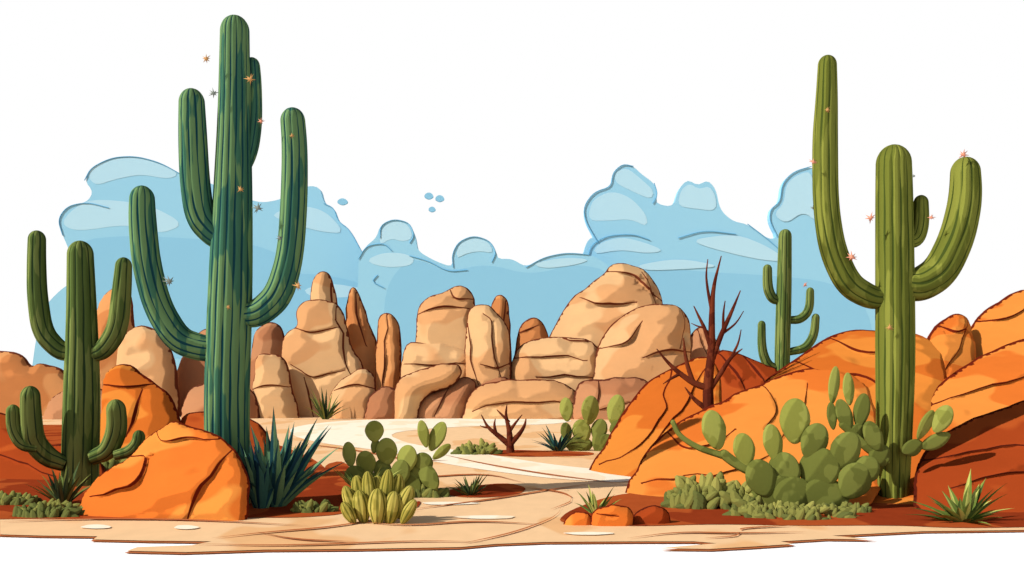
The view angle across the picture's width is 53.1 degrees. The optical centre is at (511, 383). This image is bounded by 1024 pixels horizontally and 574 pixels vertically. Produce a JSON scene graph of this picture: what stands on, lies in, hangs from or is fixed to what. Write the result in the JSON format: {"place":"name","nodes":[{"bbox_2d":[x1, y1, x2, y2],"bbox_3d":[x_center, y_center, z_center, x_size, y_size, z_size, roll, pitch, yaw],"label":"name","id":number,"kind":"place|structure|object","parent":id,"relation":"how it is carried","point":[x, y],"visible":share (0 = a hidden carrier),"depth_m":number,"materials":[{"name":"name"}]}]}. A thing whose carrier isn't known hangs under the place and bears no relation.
{"place":"outdoors","nodes":[
{"label":"outdoors","id":0,"kind":"place"},
{"bbox_2d":[0,411,270,479],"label":"rust hill","id":1,"kind":"structure","parent":0,"point":[16,462],"depth_m":17.69,"materials":[{"name":"orange stone"}]},
{"bbox_2d":[0,425,342,519],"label":"rust soil","id":2,"kind":"structure","parent":0,"point":[319,490],"depth_m":14.71,"materials":[{"name":"brown soil"}]},
{"bbox_2d":[0,490,42,504],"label":"desert shrub","id":3,"kind":"object","parent":2,"relation":"on","point":[14,498],"visible":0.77,"depth_m":13.34,"materials":[{"name":"green plant"}]},
{"bbox_2d":[12,498,84,517],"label":"desert shrub","id":4,"kind":"object","parent":2,"relation":"on","point":[52,508],"visible":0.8,"depth_m":12.15,"materials":[{"name":"green plant"}]},
{"bbox_2d":[26,462,91,502],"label":"yucca plant","id":5,"kind":"object","parent":2,"relation":"on","point":[61,492],"visible":0.76,"depth_m":13.38,"materials":[{"name":"green plant"}]},
{"bbox_2d":[6,230,144,485],"bbox_3d":[-6.604,-0.240,15.780,2.019,4.290,0.989,0,0,0],"label":"saguaro cactus","id":6,"kind":"object","parent":2,"relation":"on","point":[82,350],"visible":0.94,"depth_m":15.78,"materials":[{"name":"green plant"}]},
{"bbox_2d":[102,457,126,470],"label":"desert shrub","id":7,"kind":"object","parent":2,"relation":"on","point":[110,463],"visible":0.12,"depth_m":17.39,"materials":[{"name":"green plant"}]},
{"bbox_2d":[100,364,180,447],"bbox_3d":[-7.277,0.726,20.049,1.509,2.290,3.494,0,0,-21],"label":"orange boulder","id":8,"kind":"object","parent":2,"relation":"on","point":[150,405],"visible":0.48,"depth_m":20.28,"materials":[{"name":"orange stone"}]},
{"bbox_2d":[80,421,249,520],"bbox_3d":[-4.135,1.128,12.420,2.307,1.321,0.927,0,0,16],"label":"orange boulder","id":9,"kind":"object","parent":2,"relation":"on","point":[175,470],"visible":0.83,"depth_m":12.19,"materials":[{"name":"orange stone"}]},
{"bbox_2d":[128,15,307,502],"bbox_3d":[-3.826,-1.531,13.441,2.308,6.640,0.662,0,0,0],"label":"saguaro cactus","id":10,"kind":"object","parent":2,"relation":"on","point":[220,223],"visible":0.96,"depth_m":13.27,"materials":[{"name":"green plant"}]},
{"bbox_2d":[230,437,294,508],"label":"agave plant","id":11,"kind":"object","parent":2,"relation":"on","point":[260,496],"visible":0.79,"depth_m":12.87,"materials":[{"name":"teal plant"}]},
{"bbox_2d":[236,406,348,506],"bbox_3d":[-3.040,0.958,13.099,1.744,1.329,1.515,0,0,-28],"label":"agave plant","id":12,"kind":"object","parent":2,"relation":"on","point":[290,482],"visible":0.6,"depth_m":13.01,"materials":[{"name":"teal plant"}]},
{"bbox_2d":[290,499,338,512],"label":"desert shrub","id":13,"kind":"object","parent":2,"relation":"on","point":[310,506],"visible":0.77,"depth_m":12.58,"materials":[{"name":"green plant"}]},
{"bbox_2d":[32,156,361,369],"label":"cloud","id":14,"kind":"structure","parent":0,"point":[97,221],"depth_m":149.99,"materials":[{"name":"blue"}]},
{"bbox_2d":[325,461,419,506],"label":"rust soil","id":15,"kind":"structure","parent":0,"point":[337,482],"depth_m":17.37,"materials":[{"name":"brown soil"}]},
{"bbox_2d":[334,467,404,490],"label":"yucca plant","id":16,"kind":"object","parent":15,"relation":"on","point":[347,481],"visible":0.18,"depth_m":13.79,"materials":[{"name":"green plant"}]},
{"bbox_2d":[290,418,630,481],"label":"sand path","id":17,"kind":"structure","parent":0,"point":[341,433],"depth_m":27.99,"materials":[{"name":"beige sand"}]},
{"bbox_2d":[448,455,608,481],"bbox_3d":[-0.125,1.564,19.509,0.348,0.001,7.306,0,0,-26],"label":"soil crack","id":18,"kind":"object","parent":17,"relation":"on","point":[528,470],"visible":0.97,"depth_m":18.30,"materials":[{"name":"brown soil"}]},
{"bbox_2d":[357,219,607,361],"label":"cloud","id":19,"kind":"structure","parent":0,"point":[401,277],"depth_m":139.99,"materials":[{"name":"blue"}]},
{"bbox_2d":[0,0,1023,364],"bbox_3d":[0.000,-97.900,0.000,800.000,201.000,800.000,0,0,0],"label":"sky","id":20,"kind":"structure","parent":0,"point":[520,130],"depth_m":388.73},
{"bbox_2d":[0,532,1023,573],"bbox_3d":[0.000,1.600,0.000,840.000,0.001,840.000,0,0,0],"label":"ground","id":21,"kind":"structure","parent":0,"point":[965,553],"depth_m":9.33,"materials":[{"name":"white"}]},
{"bbox_2d":[0,289,283,419],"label":"rock formation","id":22,"kind":"object","parent":21,"relation":"on","point":[146,351],"visible":0.3,"depth_m":50.94,"materials":[{"name":"stone"}]},
{"bbox_2d":[252,271,401,418],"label":"rock formation","id":23,"kind":"object","parent":21,"relation":"on","point":[352,362],"visible":0.91,"depth_m":49.50,"materials":[{"name":"beige stone"}]},
{"bbox_2d":[342,420,450,491],"bbox_3d":[-1.619,1.076,14.338,1.530,1.140,0.232,0,0,0],"label":"prickly pear cactus","id":24,"kind":"object","parent":21,"relation":"on","point":[418,469],"visible":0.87,"depth_m":14.31,"materials":[{"name":"green plant"}]},
{"bbox_2d":[394,286,511,418],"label":"rock formation","id":25,"kind":"object","parent":21,"relation":"on","point":[457,352],"visible":0.89,"depth_m":48.79,"materials":[{"name":"beige stone"}]},
{"bbox_2d":[0,530,1023,553],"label":"rust soil edge","id":26,"kind":"object","parent":21,"relation":"on","point":[278,550],"visible":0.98,"depth_m":10.26,"materials":[{"name":"brown soil"}]},
{"bbox_2d":[462,263,719,418],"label":"rock formation","id":27,"kind":"object","parent":21,"relation":"on","point":[616,326],"visible":0.79,"depth_m":48.59,"materials":[{"name":"beige stone"}]},
{"bbox_2d":[559,395,624,450],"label":"prickly pear cactus","id":28,"kind":"object","parent":21,"relation":"on","point":[598,429],"visible":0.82,"depth_m":24.11,"materials":[{"name":"green plant"}]},
{"bbox_2d":[757,206,819,370],"bbox_3d":[8.095,-1.749,29.949,1.811,6.874,0.516,0,0,6],"label":"saguaro cactus","id":29,"kind":"object","parent":21,"relation":"on","point":[781,298],"visible":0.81,"depth_m":29.87,"materials":[{"name":"green plant"}]},
{"bbox_2d":[589,290,1023,511],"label":"orange rock outcrop","id":30,"kind":"object","parent":21,"relation":"on","point":[972,376],"visible":0.67,"depth_m":17.60,"materials":[{"name":"orange stone"}]},
{"bbox_2d":[657,256,743,409],"bbox_3d":[3.417,-0.464,18.600,1.594,3.727,0.256,0,0,0],"label":"dead tree","id":31,"kind":"object","parent":30,"relation":"on","point":[708,384],"visible":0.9,"depth_m":18.57,"materials":[{"name":"brown wood"}]},
{"bbox_2d":[0,416,1023,551],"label":"desert sand","id":32,"kind":"structure","parent":0,"point":[525,510],"depth_m":11.35,"materials":[{"name":"beige sand"}]},
{"bbox_2d":[81,524,110,528],"bbox_3d":[-4.574,1.569,11.272,0.403,0.001,0.265,0,0,29],"label":"pale sand patch","id":33,"kind":"object","parent":32,"relation":"on","point":[95,526],"visible":1,"depth_m":11.27,"materials":[{"name":"beige sand"}]},
{"bbox_2d":[1,518,293,524],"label":"soil crack","id":34,"kind":"object","parent":32,"relation":"on","point":[154,519],"visible":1,"depth_m":11.82,"materials":[{"name":"brown soil"}]},
{"bbox_2d":[174,525,198,528],"bbox_3d":[-3.585,1.569,11.231,0.240,0.001,0.364,0,0,-41],"label":"pale sand patch","id":35,"kind":"object","parent":32,"relation":"on","point":[185,527],"visible":1,"depth_m":11.19,"materials":[{"name":"beige sand"}]},
{"bbox_2d":[260,532,356,541],"bbox_3d":[-2.163,1.564,10.425,1.376,0.001,0.184,0,0,30],"label":"soil crack","id":36,"kind":"object","parent":32,"relation":"on","point":[307,539],"visible":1,"depth_m":10.30,"materials":[{"name":"brown soil"}]},
{"bbox_2d":[214,509,420,537],"bbox_3d":[-1.958,1.564,11.499,0.338,0.001,3.083,0,0,39],"label":"soil crack","id":37,"kind":"object","parent":32,"relation":"on","point":[301,528],"visible":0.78,"depth_m":11.04,"materials":[{"name":"brown soil"}]},
{"bbox_2d":[308,387,344,418],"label":"yucca plant","id":38,"kind":"object","parent":32,"relation":"on","point":[324,412],"visible":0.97,"depth_m":45.68,"materials":[{"name":"green plant"}]},
{"bbox_2d":[192,540,482,544],"bbox_3d":[-1.693,1.564,10.070,2.883,0.001,0.194,0,0,-5],"label":"soil crack","id":39,"kind":"object","parent":32,"relation":"on","point":[338,543],"visible":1,"depth_m":10.04,"materials":[{"name":"brown soil"}]},
{"bbox_2d":[340,469,416,523],"bbox_3d":[-1.512,1.300,11.745,0.878,0.641,0.506,0,0,0],"label":"barrel cactus cluster","id":40,"kind":"object","parent":32,"relation":"on","point":[387,497],"visible":0.97,"depth_m":11.61,"materials":[{"name":"plant"}]},
{"bbox_2d":[423,502,477,504],"bbox_3d":[-0.806,1.569,13.476,0.764,0.001,0.336,0,0,0],"label":"pale sand patch","id":41,"kind":"object","parent":32,"relation":"on","point":[439,503],"visible":1,"depth_m":13.44,"materials":[{"name":"beige sand"}]},
{"bbox_2d":[369,521,534,524],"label":"soil crack","id":42,"kind":"object","parent":32,"relation":"on","point":[450,522],"visible":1,"depth_m":11.56,"materials":[{"name":"brown soil"}]},
{"bbox_2d":[438,474,523,482],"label":"soil crack","id":43,"kind":"object","parent":32,"relation":"on","point":[472,474],"visible":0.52,"depth_m":17.69,"materials":[{"name":"brown soil"}]},
{"bbox_2d":[453,515,513,518],"bbox_3d":[-0.333,1.569,12.078,0.733,0.001,0.324,0,0,0],"label":"pale sand patch","id":44,"kind":"object","parent":32,"relation":"on","point":[487,516],"visible":1,"depth_m":12.12,"materials":[{"name":"beige sand"}]},
{"bbox_2d":[450,483,524,496],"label":"rust soil","id":45,"kind":"structure","parent":32,"relation":"on","point":[498,489],"depth_m":15.13,"materials":[{"name":"brown soil"}]},
{"bbox_2d":[414,483,449,497],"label":"desert shrub","id":46,"kind":"object","parent":45,"relation":"on","point":[425,492],"visible":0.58,"depth_m":14.24,"materials":[{"name":"green plant"}]},
{"bbox_2d":[447,474,486,494],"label":"yucca plant","id":47,"kind":"object","parent":45,"relation":"on","point":[466,489],"visible":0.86,"depth_m":14.51,"materials":[{"name":"green plant"}]},
{"bbox_2d":[421,483,590,507],"bbox_3d":[0.069,1.564,14.464,0.147,0.001,4.287,0,0,37],"label":"soil crack","id":48,"kind":"object","parent":32,"relation":"on","point":[502,496],"visible":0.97,"depth_m":14.11,"materials":[{"name":"brown soil"}]},
{"bbox_2d":[465,506,561,542],"bbox_3d":[0.228,1.564,11.709,0.301,0.001,3.635,0,0,19],"label":"soil crack","id":49,"kind":"object","parent":32,"relation":"on","point":[515,530],"visible":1,"depth_m":10.86,"materials":[{"name":"brown soil"}]},
{"bbox_2d":[489,450,593,456],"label":"rust soil","id":50,"kind":"structure","parent":32,"relation":"on","point":[529,453],"depth_m":23.18,"materials":[{"name":"brown soil"}]},
{"bbox_2d":[450,438,502,454],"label":"desert shrub","id":51,"kind":"object","parent":50,"relation":"on","point":[482,447],"visible":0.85,"depth_m":22.90,"materials":[{"name":"green plant"}]},
{"bbox_2d":[480,404,526,452],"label":"dead shrub","id":52,"kind":"object","parent":50,"relation":"on","point":[509,442],"visible":0.96,"depth_m":23.45,"materials":[{"name":"brown wood"}]},
{"bbox_2d":[535,425,581,450],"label":"yucca plant","id":53,"kind":"object","parent":50,"relation":"on","point":[556,445],"visible":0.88,"depth_m":24.05,"materials":[{"name":"teal plant"}]},
{"bbox_2d":[527,487,571,507],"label":"soil crack","id":54,"kind":"object","parent":32,"relation":"on","point":[555,491],"visible":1,"depth_m":14.89,"materials":[{"name":"brown soil"}]},
{"bbox_2d":[566,532,612,534],"bbox_3d":[0.805,1.569,10.757,0.534,0.001,0.214,0,0,0],"label":"pale sand patch","id":55,"kind":"object","parent":32,"relation":"on","point":[587,533],"visible":1,"depth_m":10.74,"materials":[{"name":"beige sand"}]},
{"bbox_2d":[630,531,774,537],"bbox_3d":[2.114,1.564,10.763,1.999,0.001,0.283,0,0,-13],"label":"soil crack","id":56,"kind":"object","parent":32,"relation":"on","point":[709,532],"visible":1,"depth_m":10.78,"materials":[{"name":"brown soil"}]},
{"bbox_2d":[708,525,791,537],"bbox_3d":[2.486,1.564,10.916,1.481,0.001,0.284,0,0,-44],"label":"soil crack","id":57,"kind":"object","parent":32,"relation":"on","point":[748,527],"visible":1,"depth_m":11.16,"materials":[{"name":"brown soil"}]},
{"bbox_2d":[560,493,1023,527],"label":"rust soil","id":58,"kind":"structure","parent":32,"relation":"on","point":[887,514],"depth_m":11.98,"materials":[{"name":"brown soil"}]},
{"bbox_2d":[572,485,620,512],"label":"yucca plant","id":59,"kind":"object","parent":58,"relation":"on","point":[592,506],"visible":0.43,"depth_m":12.41,"materials":[{"name":"green plant"}]},
{"bbox_2d":[564,504,670,525],"bbox_3d":[1.200,1.549,11.529,1.248,0.402,0.322,0,0,-8],"label":"rock pile","id":60,"kind":"object","parent":58,"relation":"on","point":[613,515],"visible":0.54,"depth_m":11.45,"materials":[{"name":"orange stone"}]},
{"bbox_2d":[660,471,734,508],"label":"desert shrub","id":61,"kind":"object","parent":58,"relation":"on","point":[688,493],"visible":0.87,"depth_m":12.96,"materials":[{"name":"green plant"}]},
{"bbox_2d":[719,480,763,509],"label":"desert shrub","id":62,"kind":"object","parent":58,"relation":"on","point":[736,495],"visible":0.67,"depth_m":12.86,"materials":[{"name":"green plant"}]},
{"bbox_2d":[671,398,879,506],"bbox_3d":[3.309,0.911,12.890,2.613,1.466,0.302,0,0,0],"label":"prickly pear cactus","id":63,"kind":"object","parent":58,"relation":"on","point":[819,469],"visible":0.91,"depth_m":12.83,"materials":[{"name":"green plant"}]},
{"bbox_2d":[722,500,857,519],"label":"desert shrub","id":64,"kind":"object","parent":58,"relation":"on","point":[787,510],"visible":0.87,"depth_m":12.14,"materials":[{"name":"green plant"}]},
{"bbox_2d":[823,500,871,512],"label":"desert shrub","id":65,"kind":"object","parent":58,"relation":"on","point":[865,508],"visible":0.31,"depth_m":12.57,"materials":[{"name":"green plant"}]},
{"bbox_2d":[827,366,953,466],"bbox_3d":[4.968,0.426,13.464,1.646,1.324,0.202,0,0,4],"label":"prickly pear cactus","id":66,"kind":"object","parent":58,"relation":"on","point":[939,420],"visible":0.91,"depth_m":13.45,"materials":[{"name":"green plant"}]},
{"bbox_2d":[809,55,981,498],"bbox_3d":[5.110,-1.339,13.787,2.379,6.148,0.606,0,0,0],"label":"saguaro cactus","id":67,"kind":"object","parent":58,"relation":"on","point":[897,290],"visible":0.96,"depth_m":13.64,"materials":[{"name":"green plant"}]},
{"bbox_2d":[908,470,1011,524],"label":"agave plant","id":68,"kind":"object","parent":58,"relation":"on","point":[969,508],"visible":0.88,"depth_m":11.70,"materials":[{"name":"green plant"}]},
{"bbox_2d":[583,164,874,362],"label":"cloud","id":69,"kind":"structure","parent":0,"point":[670,250],"depth_m":144.99,"materials":[{"name":"blue"}]}
]}

